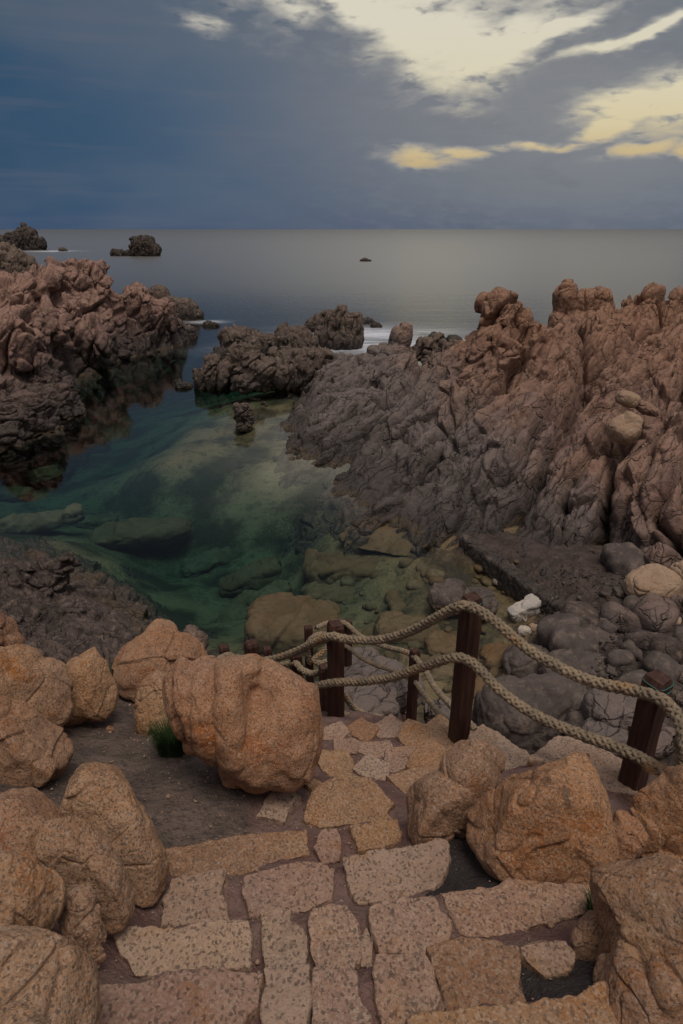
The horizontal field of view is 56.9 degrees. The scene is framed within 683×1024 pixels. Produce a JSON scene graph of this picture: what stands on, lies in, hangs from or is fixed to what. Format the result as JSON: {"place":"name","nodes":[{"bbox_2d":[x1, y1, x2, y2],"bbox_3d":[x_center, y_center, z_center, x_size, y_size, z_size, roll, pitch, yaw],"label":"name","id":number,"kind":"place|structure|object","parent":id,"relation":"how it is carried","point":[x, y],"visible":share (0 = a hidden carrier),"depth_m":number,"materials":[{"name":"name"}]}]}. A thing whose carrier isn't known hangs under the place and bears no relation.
{"place":"outdoors","nodes":[
{"label":"outdoors","id":0,"kind":"place"},
{"bbox_2d":[0,695,646,1023],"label":"hillside ground","id":1,"kind":"structure","parent":0,"point":[470,873],"depth_m":2.68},
{"bbox_2d":[0,611,24,646],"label":"boulder","id":2,"kind":"object","parent":1,"relation":"on","point":[10,634],"visible":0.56,"depth_m":3.56,"materials":[{"name":"stone"}]},
{"bbox_2d":[0,787,59,861],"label":"boulder","id":3,"kind":"object","parent":1,"relation":"on","point":[26,813],"visible":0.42,"depth_m":1.94,"materials":[{"name":"stone"}]},
{"bbox_2d":[0,849,65,930],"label":"boulder","id":4,"kind":"object","parent":1,"relation":"on","point":[32,890],"visible":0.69,"depth_m":1.54,"materials":[{"name":"beige stone"}]},
{"bbox_2d":[0,696,73,787],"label":"boulder","id":5,"kind":"object","parent":1,"relation":"on","point":[36,749],"visible":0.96,"depth_m":2.72,"materials":[{"name":"beige stone"}]},
{"bbox_2d":[0,643,73,726],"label":"boulder","id":6,"kind":"object","parent":1,"relation":"on","point":[33,677],"visible":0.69,"depth_m":3.25,"materials":[{"name":"beige stone"}]},
{"bbox_2d":[0,924,100,1023],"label":"boulder","id":7,"kind":"object","parent":1,"relation":"on","point":[47,976],"visible":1,"depth_m":1.27,"materials":[{"name":"beige stone"}]},
{"bbox_2d":[58,884,106,967],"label":"boulder","id":8,"kind":"object","parent":1,"relation":"on","point":[81,925],"visible":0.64,"depth_m":1.65,"materials":[{"name":"beige stone"}]},
{"bbox_2d":[34,816,134,934],"bbox_3d":[-0.738,1.036,1.833,0.301,0.319,0.169,8,25,18],"label":"boulder","id":9,"kind":"object","parent":1,"relation":"on","point":[73,850],"visible":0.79,"depth_m":1.78,"materials":[{"name":"beige stone"}]},
{"bbox_2d":[64,647,118,726],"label":"boulder","id":10,"kind":"object","parent":1,"relation":"on","point":[95,694],"visible":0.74,"depth_m":3.61,"materials":[{"name":"beige stone"}]},
{"bbox_2d":[58,761,169,907],"bbox_3d":[-0.773,1.052,2.159,0.454,0.375,0.262,12,27,24],"label":"boulder","id":11,"kind":"object","parent":1,"relation":"on","point":[101,797],"visible":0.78,"depth_m":2.06,"materials":[{"name":"beige stone"}]},
{"bbox_2d":[134,670,168,734],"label":"boulder","id":12,"kind":"object","parent":1,"relation":"on","point":[149,699],"visible":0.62,"depth_m":3.64,"materials":[{"name":"beige stone"}]},
{"bbox_2d":[111,619,207,701],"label":"boulder","id":13,"kind":"object","parent":1,"relation":"on","point":[164,645],"visible":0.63,"depth_m":4.24,"materials":[{"name":"beige stone"}]},
{"bbox_2d":[138,708,184,757],"bbox_3d":[-0.885,1.177,3.271,0.319,0.187,0.324,0,24,0],"label":"grass tuft","id":14,"kind":"object","parent":1,"relation":"on","point":[169,745],"visible":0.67,"depth_m":3.27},
{"bbox_2d":[99,966,264,1023],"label":"step stone","id":15,"kind":"object","parent":1,"relation":"on","point":[208,995],"visible":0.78,"depth_m":1.53,"materials":[{"name":"stone"}]},
{"bbox_2d":[113,918,253,978],"bbox_3d":[-0.459,1.311,1.833,0.421,0.171,0.180,0,24,0],"label":"step stone","id":16,"kind":"object","parent":1,"relation":"on","point":[146,952],"visible":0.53,"depth_m":1.80,"materials":[{"name":"stone"}]},
{"bbox_2d":[161,868,228,927],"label":"step stone","id":17,"kind":"object","parent":1,"relation":"on","point":[195,898],"visible":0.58,"depth_m":2.09,"materials":[{"name":"stone"}]},
{"bbox_2d":[165,829,309,877],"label":"step stone","id":18,"kind":"object","parent":1,"relation":"on","point":[237,855],"visible":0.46,"depth_m":2.43,"materials":[{"name":"stone"}]},
{"bbox_2d":[162,653,323,793],"bbox_3d":[-0.457,0.973,2.901,0.752,0.637,0.539,0,24,0],"label":"boulder","id":19,"kind":"object","parent":1,"relation":"on","point":[251,723],"visible":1,"depth_m":2.73,"materials":[{"name":"stone"}]},
{"bbox_2d":[256,791,302,824],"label":"step stone","id":20,"kind":"object","parent":1,"relation":"on","point":[278,807],"visible":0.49,"depth_m":2.83,"materials":[{"name":"stone"}]},
{"bbox_2d":[258,908,308,968],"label":"step stone","id":21,"kind":"object","parent":1,"relation":"on","point":[284,939],"visible":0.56,"depth_m":1.82,"materials":[{"name":"stone"}]},
{"bbox_2d":[260,963,312,1023],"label":"step stone","id":22,"kind":"object","parent":1,"relation":"on","point":[286,997],"visible":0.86,"depth_m":1.53,"materials":[{"name":"stone"}]},
{"bbox_2d":[241,861,334,919],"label":"step stone","id":23,"kind":"object","parent":1,"relation":"on","point":[301,887],"visible":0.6,"depth_m":2.14,"materials":[{"name":"stone"}]},
{"bbox_2d":[314,827,341,864],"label":"step stone","id":24,"kind":"object","parent":1,"relation":"on","point":[328,848],"visible":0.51,"depth_m":2.43,"materials":[{"name":"stone"}]},
{"bbox_2d":[307,903,362,969],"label":"step stone","id":25,"kind":"object","parent":1,"relation":"on","point":[334,933],"visible":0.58,"depth_m":1.83,"materials":[{"name":"stone"}]},
{"bbox_2d":[326,619,344,716],"bbox_3d":[-0.046,1.359,4.994,0.117,1.154,0.117,-8,26,-18],"label":"timber post","id":26,"kind":"object","parent":1,"relation":"on","point":[335,669],"visible":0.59,"depth_m":4.88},
{"bbox_2d":[314,652,682,775],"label":"rope","id":27,"kind":"object","parent":26,"relation":"attached to","point":[655,767],"visible":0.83,"depth_m":3.64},
{"bbox_2d":[317,749,354,776],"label":"step stone","id":28,"kind":"object","parent":1,"relation":"on","point":[335,763],"visible":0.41,"depth_m":3.65,"materials":[{"name":"stone"}]},
{"bbox_2d":[311,967,373,1023],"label":"step stone","id":29,"kind":"object","parent":1,"relation":"on","point":[336,996],"visible":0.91,"depth_m":1.53,"materials":[{"name":"stone"}]},
{"bbox_2d":[50,696,640,999],"bbox_3d":[-0.101,1.696,3.144,3.003,3.080,2.854,0,24,0],"label":"grit","id":30,"kind":"object","parent":1,"relation":"on","point":[257,962],"visible":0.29,"depth_m":2.71,"materials":[{"name":"gravel"}]},
{"bbox_2d":[302,772,394,828],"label":"step stone","id":31,"kind":"object","parent":1,"relation":"on","point":[341,800],"visible":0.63,"depth_m":2.82,"materials":[{"name":"stone"}]},
{"bbox_2d":[347,717,378,741],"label":"step stone","id":32,"kind":"object","parent":1,"relation":"on","point":[362,729],"visible":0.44,"depth_m":4.56,"materials":[{"name":"stone"}]},
{"bbox_2d":[352,753,389,780],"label":"step stone","id":33,"kind":"object","parent":1,"relation":"on","point":[368,765],"visible":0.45,"depth_m":3.52,"materials":[{"name":"stone"}]},
{"bbox_2d":[349,686,399,718],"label":"boulder","id":34,"kind":"object","parent":1,"relation":"on","point":[380,700],"visible":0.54,"depth_m":7.78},
{"bbox_2d":[348,819,401,854],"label":"step stone","id":35,"kind":"object","parent":1,"relation":"on","point":[372,835],"visible":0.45,"depth_m":2.51,"materials":[{"name":"stone"}]},
{"bbox_2d":[342,838,450,905],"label":"step stone","id":36,"kind":"object","parent":1,"relation":"on","point":[372,877],"visible":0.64,"depth_m":2.21,"materials":[{"name":"stone"}]},
{"bbox_2d":[384,746,416,772],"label":"step stone","id":37,"kind":"object","parent":1,"relation":"on","point":[396,758],"visible":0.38,"depth_m":3.75,"materials":[{"name":"stone"}]},
{"bbox_2d":[372,951,444,1023],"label":"step stone","id":38,"kind":"object","parent":1,"relation":"on","point":[405,986],"visible":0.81,"depth_m":1.57,"materials":[{"name":"stone"}]},
{"bbox_2d":[366,895,452,953],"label":"step stone","id":39,"kind":"object","parent":1,"relation":"on","point":[403,924],"visible":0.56,"depth_m":1.87,"materials":[{"name":"stone"}]},
{"bbox_2d":[386,767,438,793],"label":"step stone","id":40,"kind":"object","parent":1,"relation":"on","point":[403,781],"visible":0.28,"depth_m":3.35,"materials":[{"name":"stone"}]},
{"bbox_2d":[397,718,429,746],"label":"step stone","id":41,"kind":"object","parent":1,"relation":"on","point":[413,733],"visible":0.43,"depth_m":4.37,"materials":[{"name":"stone"}]},
{"bbox_2d":[406,647,420,720],"bbox_3d":[0.924,2.296,8.154,0.111,1.252,0.113,-16,29,-32],"label":"timber post","id":42,"kind":"object","parent":1,"relation":"on","point":[412,700],"visible":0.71,"depth_m":8.13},
{"bbox_2d":[314,619,477,730],"bbox_3d":[0.694,1.831,7.690,0.748,1.217,3.668,-12,27,-25],"label":"rope","id":43,"kind":"object","parent":42,"relation":"attached to","point":[443,697],"visible":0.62,"depth_m":7.85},
{"bbox_2d":[405,740,445,769],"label":"step stone","id":44,"kind":"object","parent":1,"relation":"on","point":[428,753],"visible":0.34,"depth_m":3.72,"materials":[{"name":"stone"}]},
{"bbox_2d":[426,714,472,748],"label":"step stone","id":45,"kind":"object","parent":1,"relation":"on","point":[438,724],"visible":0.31,"depth_m":4.42,"materials":[{"name":"stone"}]},
{"bbox_2d":[406,739,505,845],"bbox_3d":[0.454,1.092,2.453,0.390,0.426,0.309,0,24,0],"label":"boulder","id":46,"kind":"object","parent":1,"relation":"on","point":[442,800],"visible":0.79,"depth_m":2.36,"materials":[{"name":"stone"}]},
{"bbox_2d":[448,591,483,743],"bbox_3d":[0.798,1.107,4.114,0.123,1.306,0.123,-10,26,-22],"label":"timber post","id":47,"kind":"object","parent":1,"relation":"on","point":[467,643],"visible":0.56,"depth_m":4.05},
{"bbox_2d":[426,936,525,1010],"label":"step stone","id":48,"kind":"object","parent":1,"relation":"on","point":[470,971],"visible":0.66,"depth_m":1.64,"materials":[{"name":"stone"}]},
{"bbox_2d":[467,724,530,769],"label":"step stone","id":49,"kind":"object","parent":1,"relation":"on","point":[516,756],"visible":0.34,"depth_m":4.00,"materials":[{"name":"stone"}]},
{"bbox_2d":[405,980,620,1023],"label":"step stone","id":50,"kind":"object","parent":1,"relation":"on","point":[590,1005],"visible":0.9,"depth_m":1.43,"materials":[{"name":"stone"}]},
{"bbox_2d":[438,878,589,938],"bbox_3d":[0.569,1.290,2.017,0.510,0.167,0.196,-6,25,-12],"label":"step stone","id":51,"kind":"object","parent":1,"relation":"on","point":[508,906],"visible":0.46,"depth_m":1.97,"materials":[{"name":"stone"}]},
{"bbox_2d":[466,752,618,884],"bbox_3d":[0.696,1.065,2.183,0.500,0.444,0.402,0,24,0],"label":"boulder","id":52,"kind":"object","parent":1,"relation":"on","point":[552,822],"visible":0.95,"depth_m":2.05,"materials":[{"name":"stone"}]},
{"bbox_2d":[519,940,575,978],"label":"step stone","id":53,"kind":"object","parent":1,"relation":"on","point":[543,959],"visible":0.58,"depth_m":1.67,"materials":[{"name":"stone"}]},
{"bbox_2d":[527,735,637,806],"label":"step stone","id":54,"kind":"object","parent":1,"relation":"on","point":[606,764],"visible":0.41,"depth_m":3.67,"materials":[{"name":"stone"}]},
{"bbox_2d":[570,910,602,961],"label":"boulder","id":55,"kind":"object","parent":1,"relation":"on","point":[586,936],"visible":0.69,"depth_m":1.68,"materials":[{"name":"beige stone"}]},
{"bbox_2d":[612,809,648,860],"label":"boulder","id":56,"kind":"object","parent":1,"relation":"on","point":[632,836],"visible":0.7,"depth_m":2.44,"materials":[{"name":"stone"}]},
{"bbox_2d":[589,853,682,963],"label":"boulder","id":57,"kind":"object","parent":1,"relation":"on","point":[637,904],"visible":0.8,"depth_m":1.53,"materials":[{"name":"beige stone"}]},
{"bbox_2d":[593,948,682,1023],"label":"boulder","id":58,"kind":"object","parent":1,"relation":"on","point":[640,992],"visible":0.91,"depth_m":1.41,"materials":[{"name":"beige stone"}]},
{"bbox_2d":[617,669,673,791],"bbox_3d":[1.594,1.396,3.421,0.125,1.255,0.125,-13,27,-27],"label":"timber post","id":59,"kind":"object","parent":1,"relation":"on","point":[646,725],"visible":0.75,"depth_m":3.26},
{"bbox_2d":[237,599,682,761],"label":"rope","id":60,"kind":"object","parent":59,"relation":"attached to","point":[671,707],"visible":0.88,"depth_m":3.59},
{"bbox_2d":[629,764,682,861],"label":"boulder","id":61,"kind":"object","parent":1,"relation":"on","point":[656,808],"visible":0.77,"depth_m":2.50,"materials":[{"name":"stone"}]},
{"bbox_2d":[0,297,682,784],"bbox_3d":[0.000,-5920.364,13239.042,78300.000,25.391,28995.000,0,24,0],"label":"seabed","id":62,"kind":"structure","parent":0,"point":[200,461],"depth_m":23.76,"materials":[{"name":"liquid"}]},
{"bbox_2d":[20,465,61,484],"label":"sunken slab","id":63,"kind":"structure","parent":62,"relation":"on","point":[36,475],"depth_m":27.15,"materials":[{"name":"stone"}]},
{"bbox_2d":[0,503,85,533],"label":"sunken slab","id":64,"kind":"structure","parent":62,"relation":"on","point":[44,521],"depth_m":21.22,"materials":[{"name":"stone"}]},
{"bbox_2d":[0,256,200,487],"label":"rock outcrop","id":65,"kind":"object","parent":62,"relation":"on","point":[96,339],"visible":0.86,"depth_m":38.20,"materials":[{"name":"stone"}]},
{"bbox_2d":[0,534,218,667],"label":"rock shore","id":66,"kind":"structure","parent":62,"relation":"on","point":[64,606],"depth_m":13.96,"materials":[{"name":"stone"}]},
{"bbox_2d":[89,517,191,548],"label":"sunken slab","id":67,"kind":"structure","parent":62,"relation":"on","point":[136,532],"depth_m":21.45,"materials":[{"name":"stone"}]},
{"bbox_2d":[181,546,236,577],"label":"sunken slab","id":68,"kind":"structure","parent":62,"relation":"on","point":[200,563],"depth_m":21.27,"materials":[{"name":"stone"}]},
{"bbox_2d":[218,557,281,597],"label":"sunken slab","id":69,"kind":"structure","parent":62,"relation":"on","point":[259,574],"depth_m":19.30,"materials":[{"name":"stone"}]},
{"bbox_2d":[211,321,319,359],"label":"rock skerry","id":70,"kind":"structure","parent":62,"relation":"on","point":[300,337],"depth_m":42.93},
{"bbox_2d":[243,592,340,656],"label":"sunken boulder","id":71,"kind":"object","parent":62,"relation":"on","point":[277,622],"visible":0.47,"depth_m":14.55,"materials":[{"name":"stone"}]},
{"bbox_2d":[303,581,355,603],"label":"sunken slab","id":72,"kind":"structure","parent":62,"relation":"on","point":[336,593],"depth_m":17.09,"materials":[{"name":"stone"}]},
{"bbox_2d":[302,549,381,583],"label":"sunken slab","id":73,"kind":"structure","parent":62,"relation":"on","point":[319,567],"depth_m":17.78,"materials":[{"name":"stone"}]},
{"bbox_2d":[339,525,416,556],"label":"sunken slab","id":74,"kind":"structure","parent":62,"relation":"on","point":[386,539],"depth_m":18.32,"materials":[{"name":"stone"}]},
{"bbox_2d":[373,610,441,644],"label":"sunken slab","id":75,"kind":"structure","parent":62,"relation":"on","point":[390,621],"depth_m":14.33,"materials":[{"name":"stone"}]},
{"bbox_2d":[398,653,453,682],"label":"sunken boulder","id":76,"kind":"object","parent":62,"relation":"on","point":[445,672],"visible":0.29,"depth_m":12.72,"materials":[{"name":"stone"}]},
{"bbox_2d":[423,630,456,656],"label":"sunken boulder","id":77,"kind":"object","parent":62,"relation":"on","point":[442,642],"visible":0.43,"depth_m":13.50,"materials":[{"name":"stone"}]},
{"bbox_2d":[426,578,465,616],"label":"boulder","id":78,"kind":"object","parent":62,"relation":"on","point":[448,591],"visible":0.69,"depth_m":14.68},
{"bbox_2d":[268,282,682,589],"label":"rock outcrop","id":79,"kind":"object","parent":62,"relation":"on","point":[503,414],"visible":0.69,"depth_m":21.54,"materials":[{"name":"stone"}]},
{"bbox_2d":[267,345,334,394],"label":"rock skerry","id":80,"kind":"structure","parent":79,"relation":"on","point":[297,370],"depth_m":33.84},
{"bbox_2d":[379,322,412,355],"bbox_3d":[3.010,-9.277,34.974,1.937,2.339,2.041,0,24,0],"label":"sea stack","id":81,"kind":"object","parent":79,"relation":"on","point":[400,338],"visible":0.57,"depth_m":34.51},
{"bbox_2d":[408,332,460,367],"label":"rock skerry","id":82,"kind":"structure","parent":79,"relation":"on","point":[426,349],"depth_m":33.63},
{"bbox_2d":[548,279,615,327],"bbox_3d":[12.129,-8.642,31.423,3.716,5.498,3.214,0,24,0],"label":"rock stack","id":83,"kind":"object","parent":79,"relation":"on","point":[571,303],"visible":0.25,"depth_m":30.93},
{"bbox_2d":[606,411,643,445],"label":"boulder","id":84,"kind":"object","parent":79,"relation":"on","point":[625,428],"visible":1,"depth_m":17.57,"materials":[{"name":"stone"}]},
{"bbox_2d":[478,643,512,671],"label":"sunken boulder","id":85,"kind":"object","parent":62,"relation":"on","point":[489,654],"visible":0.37,"depth_m":13.03,"materials":[{"name":"stone"}]},
{"bbox_2d":[458,533,565,613],"bbox_3d":[4.119,1.646,15.534,0.523,0.775,4.049,-10,26,-22],"label":"stone ledge","id":86,"kind":"object","parent":62,"relation":"on","point":[515,583],"visible":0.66,"depth_m":15.32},
{"bbox_2d":[472,672,575,750],"bbox_3d":[3.084,3.437,10.540,1.771,1.306,1.358,0,24,0],"label":"boulder","id":87,"kind":"object","parent":62,"relation":"on","point":[551,693],"visible":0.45,"depth_m":10.14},
{"bbox_2d":[507,593,540,623],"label":"boulder","id":88,"kind":"object","parent":62,"relation":"on","point":[526,607],"visible":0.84,"depth_m":14.18,"materials":[{"name":"stone"}]},
{"bbox_2d":[501,643,550,677],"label":"boulder","id":89,"kind":"object","parent":62,"relation":"on","point":[517,662],"visible":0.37,"depth_m":12.11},
{"bbox_2d":[536,613,587,649],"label":"beach stone","id":90,"kind":"object","parent":62,"relation":"on","point":[546,625],"visible":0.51,"depth_m":12.66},
{"bbox_2d":[538,647,606,690],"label":"boulder","id":91,"kind":"object","parent":62,"relation":"on","point":[581,659],"visible":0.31,"depth_m":11.61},
{"bbox_2d":[548,624,599,652],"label":"beach stone","id":92,"kind":"object","parent":62,"relation":"on","point":[569,636],"visible":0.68,"depth_m":12.09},
{"bbox_2d":[560,600,599,625],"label":"beach stone","id":93,"kind":"object","parent":62,"relation":"on","point":[588,613],"visible":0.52,"depth_m":12.96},
{"bbox_2d":[580,717,628,757],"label":"boulder","id":94,"kind":"object","parent":62,"relation":"on","point":[590,724],"visible":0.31,"depth_m":9.31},
{"bbox_2d":[580,688,636,731],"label":"boulder","id":95,"kind":"object","parent":62,"relation":"on","point":[611,709],"visible":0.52,"depth_m":9.54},
{"bbox_2d":[599,601,642,633],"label":"beach stone","id":96,"kind":"object","parent":62,"relation":"on","point":[624,620],"visible":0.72,"depth_m":12.55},
{"bbox_2d":[600,542,645,577],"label":"beach stone","id":97,"kind":"object","parent":62,"relation":"on","point":[624,558],"visible":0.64,"depth_m":15.09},
{"bbox_2d":[623,563,682,598],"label":"boulder","id":98,"kind":"object","parent":62,"relation":"on","point":[657,579],"visible":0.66,"depth_m":13.43,"materials":[{"name":"stone"}]},
{"bbox_2d":[631,593,679,633],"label":"beach stone","id":99,"kind":"object","parent":62,"relation":"on","point":[653,612],"visible":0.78,"depth_m":12.38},
{"bbox_2d":[629,629,682,663],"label":"beach stone","id":100,"kind":"object","parent":62,"relation":"on","point":[645,642],"visible":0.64,"depth_m":11.30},
{"bbox_2d":[641,650,682,680],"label":"beach stone","id":101,"kind":"object","parent":62,"relation":"on","point":[666,664],"visible":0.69,"depth_m":10.78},
{"bbox_2d":[0,229,682,245],"bbox_3d":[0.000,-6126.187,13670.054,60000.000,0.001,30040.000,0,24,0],"label":"open sea","id":102,"kind":"structure","parent":0,"point":[378,237],"depth_m":649.32,"materials":[{"name":"liquid"}]},
{"bbox_2d":[0,0,682,228],"label":"sky","id":103,"kind":"structure","parent":0,"point":[115,114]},
{"bbox_2d":[22,246,682,350],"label":"water","id":104,"kind":"structure","parent":0,"point":[458,272],"depth_m":136.48,"materials":[{"name":"liquid"}]},
{"bbox_2d":[0,241,37,273],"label":"rock outcrop","id":105,"kind":"object","parent":104,"relation":"in","point":[13,257],"visible":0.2,"depth_m":54.56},
{"bbox_2d":[0,222,46,249],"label":"islet","id":106,"kind":"object","parent":104,"relation":"in","point":[23,236],"visible":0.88,"depth_m":259.67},
{"bbox_2d":[0,369,86,465],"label":"rock outcrop","id":107,"kind":"object","parent":104,"relation":"in","point":[50,410],"visible":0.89,"depth_m":27.22,"materials":[{"name":"stone"}]},
{"bbox_2d":[110,234,161,255],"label":"islet","id":108,"kind":"object","parent":104,"relation":"in","point":[143,245],"visible":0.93,"depth_m":201.46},
{"bbox_2d":[172,296,203,327],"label":"rock skerry","id":109,"kind":"structure","parent":104,"relation":"in","point":[190,311],"depth_m":60.37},
{"bbox_2d":[192,353,230,396],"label":"rock skerry","id":110,"kind":"structure","parent":104,"relation":"in","point":[212,374],"depth_m":34.15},
{"bbox_2d":[225,341,276,395],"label":"rock skerry","id":111,"kind":"structure","parent":104,"relation":"in","point":[252,368],"depth_m":33.82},
{"bbox_2d":[313,304,363,354],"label":"sea stack","id":112,"kind":"object","parent":104,"relation":"in","point":[342,329],"visible":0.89,"depth_m":45.64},
{"bbox_2d":[530,565,682,753],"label":"gravel","id":113,"kind":"structure","parent":0,"point":[606,641],"depth_m":13.78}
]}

